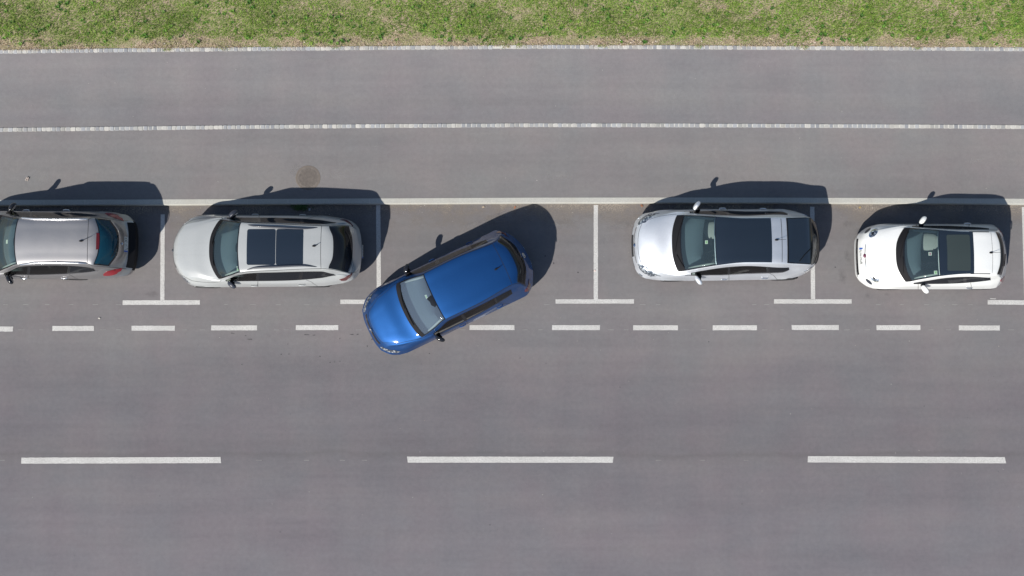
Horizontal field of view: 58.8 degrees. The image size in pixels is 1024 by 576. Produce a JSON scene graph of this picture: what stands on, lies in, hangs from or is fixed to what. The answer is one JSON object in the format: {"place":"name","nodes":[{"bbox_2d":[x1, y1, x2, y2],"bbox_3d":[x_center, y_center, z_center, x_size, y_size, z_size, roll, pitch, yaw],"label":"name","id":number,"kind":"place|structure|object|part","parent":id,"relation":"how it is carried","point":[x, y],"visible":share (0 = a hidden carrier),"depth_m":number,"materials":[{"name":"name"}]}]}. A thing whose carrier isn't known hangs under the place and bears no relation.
{"place":"outdoors","nodes":[
{"label":"outdoors","id":0,"kind":"place"},
{"bbox_2d":[0,204,1023,575],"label":"road","id":1,"kind":"structure","parent":0,"point":[762,412],"depth_m":22.34,"materials":[{"name":"grey asphalt"}]},
{"bbox_2d":[0,326,12,331],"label":"road marking","id":2,"kind":"object","parent":1,"relation":"on","point":[6,329],"visible":1,"depth_m":22.48,"materials":[{"name":"paint"}]},
{"bbox_2d":[0,203,137,283],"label":"parked car","id":3,"kind":"object","parent":1,"relation":"on","point":[74,245],"visible":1,"depth_m":21.35,"materials":[{"name":"silver metal"}]},
{"bbox_3d":[-11.693,-0.412,21.441,0.791,0.385,0.177,0,86,0],"label":"door window","id":4,"kind":"part","parent":3,"relation":"part of","materials":[{"name":"black glass"}]},
{"bbox_3d":[-10.909,-0.419,21.412,1.165,0.391,0.186,0,86,0],"label":"door window","id":5,"kind":"part","parent":3,"relation":"part of","materials":[{"name":"black glass"}]},
{"bbox_3d":[-10.185,-0.428,21.401,0.673,0.336,0.154,0,86,0],"label":"quarter window","id":6,"kind":"part","parent":3,"relation":"part of","materials":[{"name":"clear glass"}]},
{"bbox_3d":[-10.185,-1.725,21.485,0.673,0.336,0.154,0,86,0],"label":"quarter window","id":7,"kind":"part","parent":3,"relation":"part of","materials":[{"name":"black glass"}]},
{"bbox_3d":[-9.550,-1.080,21.393,0.438,0.378,1.102,0,86,0],"label":"rear window","id":8,"kind":"part","parent":3,"relation":"part of","materials":[{"name":"blue glass"}]},
{"bbox_2d":[52,326,93,330],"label":"road marking","id":9,"kind":"object","parent":1,"relation":"on","point":[72,328],"visible":1,"depth_m":22.48,"materials":[{"name":"paint"}]},
{"bbox_2d":[21,457,220,463],"bbox_3d":[-9.574,4.221,22.269,4.901,0.001,0.167,0,86,0],"label":"road marking","id":10,"kind":"object","parent":1,"relation":"on","point":[66,460],"visible":1,"depth_m":22.27,"materials":[{"name":"paint"}]},
{"bbox_2d":[132,326,174,330],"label":"road marking","id":11,"kind":"object","parent":1,"relation":"on","point":[153,328],"visible":1,"depth_m":22.48,"materials":[{"name":"paint"}]},
{"bbox_2d":[123,214,199,304],"bbox_3d":[-8.688,-0.708,22.588,1.917,0.001,2.261,0,86,0],"label":"road marking","id":12,"kind":"object","parent":1,"relation":"on","point":[161,301],"visible":1,"depth_m":22.52,"materials":[{"name":"paint"}]},
{"bbox_2d":[211,325,256,329],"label":"road marking","id":13,"kind":"object","parent":1,"relation":"on","point":[233,327],"visible":1,"depth_m":22.48,"materials":[{"name":"paint"}]},
{"bbox_2d":[172,210,362,288],"bbox_3d":[-5.948,-0.910,21.849,4.617,1.510,1.884,0,86,0],"label":"parked car","id":14,"kind":"object","parent":1,"relation":"on","point":[220,251],"visible":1,"depth_m":21.53,"materials":[{"name":"silver metal"}]},
{"bbox_3d":[-6.368,-0.256,21.430,0.871,0.384,0.172,0,86,0],"label":"door window","id":15,"kind":"part","parent":14,"relation":"part of","materials":[{"name":"black glass"}]},
{"bbox_3d":[-6.368,-1.613,21.518,0.871,0.384,0.172,0,86,0],"label":"door window","id":16,"kind":"part","parent":14,"relation":"part of","materials":[{"name":"black glass"}]},
{"bbox_3d":[-5.472,-0.269,21.416,1.138,0.377,0.172,-2,86,0],"label":"door window","id":17,"kind":"part","parent":14,"relation":"part of","materials":[{"name":"black glass"}]},
{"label":"door window","id":18,"kind":"part","parent":14,"relation":"part of","materials":[{"name":"black glass"}]},
{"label":"quarter window","id":19,"kind":"part","parent":14,"relation":"part of","materials":[{"name":"black glass"}]},
{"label":"quarter window","id":20,"kind":"part","parent":14,"relation":"part of","materials":[{"name":"black glass"}]},
{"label":"rear window","id":21,"kind":"part","parent":14,"relation":"part of","materials":[{"name":"black glass"}]},
{"bbox_2d":[296,325,337,329],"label":"road marking","id":22,"kind":"object","parent":1,"relation":"on","point":[316,327],"visible":1,"depth_m":22.48,"materials":[{"name":"paint"}]},
{"bbox_2d":[340,205,380,303],"bbox_3d":[-3.288,-0.835,22.596,1.934,0.001,2.470,0,86,0],"label":"road marking","id":23,"kind":"object","parent":1,"relation":"on","point":[378,244],"visible":0.64,"depth_m":22.59,"materials":[{"name":"paint"}]},
{"bbox_2d":[362,230,532,354],"bbox_3d":[-1.538,0.111,21.781,4.277,1.515,2.054,-26,87,-2],"label":"parked car","id":24,"kind":"object","parent":1,"relation":"on","point":[408,311],"visible":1,"depth_m":21.50,"materials":[{"name":"blue metal"}]},
{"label":"door window","id":25,"kind":"part","parent":24,"relation":"part of","materials":[{"name":"black glass"}]},
{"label":"door window","id":26,"kind":"part","parent":24,"relation":"part of","materials":[{"name":"black glass"}]},
{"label":"door window","id":27,"kind":"part","parent":24,"relation":"part of","materials":[{"name":"black glass"}]},
{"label":"quarter window","id":28,"kind":"part","parent":24,"relation":"part of","materials":[{"name":"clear glass"}]},
{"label":"door window","id":29,"kind":"part","parent":24,"relation":"part of","materials":[{"name":"black glass"}]},
{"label":"quarter window","id":30,"kind":"part","parent":24,"relation":"part of","materials":[{"name":"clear glass"}]},
{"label":"rear window","id":31,"kind":"part","parent":24,"relation":"part of","materials":[{"name":"black glass"}]},
{"bbox_2d":[470,325,514,329],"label":"road marking","id":32,"kind":"object","parent":1,"relation":"on","point":[491,327],"visible":1,"depth_m":22.48,"materials":[{"name":"paint"}]},
{"bbox_2d":[2,304,1013,460],"bbox_3d":[-0.095,2.314,22.393,25.021,0.001,3.840,0,86,0],"label":"faded marking","id":33,"kind":"object","parent":1,"relation":"on","point":[464,329],"visible":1,"depth_m":22.52,"materials":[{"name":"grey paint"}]},
{"bbox_2d":[407,456,612,462],"bbox_3d":[-0.042,4.206,22.270,5.059,0.001,0.156,0,86,0],"label":"road marking","id":34,"kind":"object","parent":1,"relation":"on","point":[499,459],"visible":1,"depth_m":22.27,"materials":[{"name":"paint"}]},
{"bbox_2d":[0,197,1023,205],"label":"kerb","id":35,"kind":"structure","parent":1,"relation":"on","point":[443,201],"depth_m":22.56,"materials":[{"name":"concrete"}]},
{"bbox_2d":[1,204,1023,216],"bbox_3d":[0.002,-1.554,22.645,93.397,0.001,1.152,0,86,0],"label":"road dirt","id":36,"kind":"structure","parent":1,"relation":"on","point":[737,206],"depth_m":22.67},
{"bbox_2d":[290,205,313,210],"bbox_3d":[-5.222,-2.043,22.628,0.596,0.107,0.303,0,86,0],"label":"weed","id":37,"kind":"object","parent":36,"relation":"on","point":[299,207],"visible":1,"depth_m":22.60,"materials":[{"name":"green plant"}]},
{"bbox_2d":[552,325,599,329],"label":"road marking","id":38,"kind":"object","parent":1,"relation":"on","point":[575,327],"visible":1,"depth_m":22.48,"materials":[{"name":"paint"}]},
{"bbox_2d":[556,205,633,303],"bbox_3d":[2.052,-0.839,22.596,1.945,0.001,2.460,0,86,0],"label":"road marking","id":39,"kind":"object","parent":1,"relation":"on","point":[595,300],"visible":1,"depth_m":22.52,"materials":[{"name":"paint"}]},
{"bbox_2d":[633,325,677,329],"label":"road marking","id":40,"kind":"object","parent":1,"relation":"on","point":[655,327],"visible":1,"depth_m":22.48,"materials":[{"name":"paint"}]},
{"bbox_2d":[631,201,819,284],"bbox_3d":[5.181,-1.063,21.850,4.557,1.528,2.002,0,86,0],"label":"parked car","id":41,"kind":"object","parent":1,"relation":"on","point":[697,244],"visible":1,"depth_m":21.60,"materials":[{"name":"silver metal"}]},
{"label":"door window","id":42,"kind":"part","parent":41,"relation":"part of","materials":[{"name":"black glass"}]},
{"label":"door window","id":43,"kind":"part","parent":41,"relation":"part of","materials":[{"name":"black glass"}]},
{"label":"door window","id":44,"kind":"part","parent":41,"relation":"part of","materials":[{"name":"black glass"}]},
{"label":"quarter window","id":45,"kind":"part","parent":41,"relation":"part of","materials":[{"name":"black glass"}]},
{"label":"quarter window","id":46,"kind":"part","parent":41,"relation":"part of","materials":[{"name":"black glass"}]},
{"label":"rear window","id":47,"kind":"part","parent":41,"relation":"part of","materials":[{"name":"black glass"}]},
{"bbox_2d":[713,325,756,329],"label":"road marking","id":48,"kind":"object","parent":1,"relation":"on","point":[734,327],"visible":1,"depth_m":22.48,"materials":[{"name":"paint"}]},
{"bbox_2d":[774,207,851,303],"bbox_3d":[7.453,-0.818,22.595,1.928,0.001,2.423,0,86,0],"label":"road marking","id":49,"kind":"object","parent":1,"relation":"on","point":[812,300],"visible":0.73,"depth_m":22.52,"materials":[{"name":"paint"}]},
{"bbox_2d":[792,325,838,329],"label":"road marking","id":50,"kind":"object","parent":1,"relation":"on","point":[815,327],"visible":1,"depth_m":22.48,"materials":[{"name":"paint"}]},
{"bbox_2d":[876,325,919,329],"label":"road marking","id":51,"kind":"object","parent":1,"relation":"on","point":[898,327],"visible":1,"depth_m":22.48,"materials":[{"name":"paint"}]},
{"bbox_2d":[808,456,1005,462],"bbox_3d":[9.673,4.207,22.270,4.865,0.001,0.161,0,86,0],"label":"road marking","id":52,"kind":"object","parent":1,"relation":"on","point":[860,459],"visible":1,"depth_m":22.27,"materials":[{"name":"paint"}]},
{"bbox_2d":[854,216,1006,293],"bbox_3d":[10.196,-0.776,21.827,3.653,1.538,1.847,0,86,0],"label":"parked car","id":53,"kind":"object","parent":1,"relation":"on","point":[925,258],"visible":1,"depth_m":21.61,"materials":[{"name":"white car paint"},{"name":"black plastic"},{"name":"glass"}]},
{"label":"door window","id":54,"kind":"part","parent":53,"relation":"part of","materials":[{"name":"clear glass"}]},
{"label":"door window","id":55,"kind":"part","parent":53,"relation":"part of","materials":[{"name":"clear glass"}]},
{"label":"quarter window","id":56,"kind":"part","parent":53,"relation":"part of","materials":[{"name":"black glass"}]},
{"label":"quarter window","id":57,"kind":"part","parent":53,"relation":"part of","materials":[{"name":"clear glass"}]},
{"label":"rear window","id":58,"kind":"part","parent":53,"relation":"part of","materials":[{"name":"black glass"}]},
{"bbox_2d":[959,325,999,330],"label":"road marking","id":59,"kind":"object","parent":1,"relation":"on","point":[980,327],"visible":1,"depth_m":22.48,"materials":[{"name":"paint"}]},
{"bbox_2d":[988,207,1023,304],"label":"road marking","id":60,"kind":"object","parent":1,"relation":"on","point":[1007,302],"visible":1,"depth_m":22.52,"materials":[{"name":"paint"}]},
{"bbox_2d":[0,48,1023,127],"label":"footpath","id":61,"kind":"structure","parent":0,"point":[365,87],"depth_m":22.75,"materials":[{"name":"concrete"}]},
{"bbox_2d":[0,127,1023,199],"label":"pavement","id":62,"kind":"structure","parent":0,"point":[576,162],"depth_m":22.63,"materials":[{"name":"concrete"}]},
{"bbox_2d":[296,165,319,189],"bbox_3d":[-5.073,-2.741,22.598,0.620,0.011,0.620,0,86,0],"label":"manhole cover","id":63,"kind":"object","parent":62,"relation":"on","point":[307,177],"visible":1,"depth_m":22.60,"materials":[{"name":"grey metal"}]},
{"bbox_2d":[0,123,1023,131],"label":"stone edging","id":64,"kind":"object","parent":62,"relation":"on","point":[513,125],"visible":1,"depth_m":22.68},
{"bbox_2d":[0,0,1023,51],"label":"verge","id":65,"kind":"structure","parent":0,"point":[314,36],"depth_m":22.85,"materials":[{"name":"green plant"}]},
{"bbox_2d":[0,45,1023,53],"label":"stone edging","id":66,"kind":"object","parent":65,"relation":"on","point":[321,48],"visible":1,"depth_m":22.81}
]}

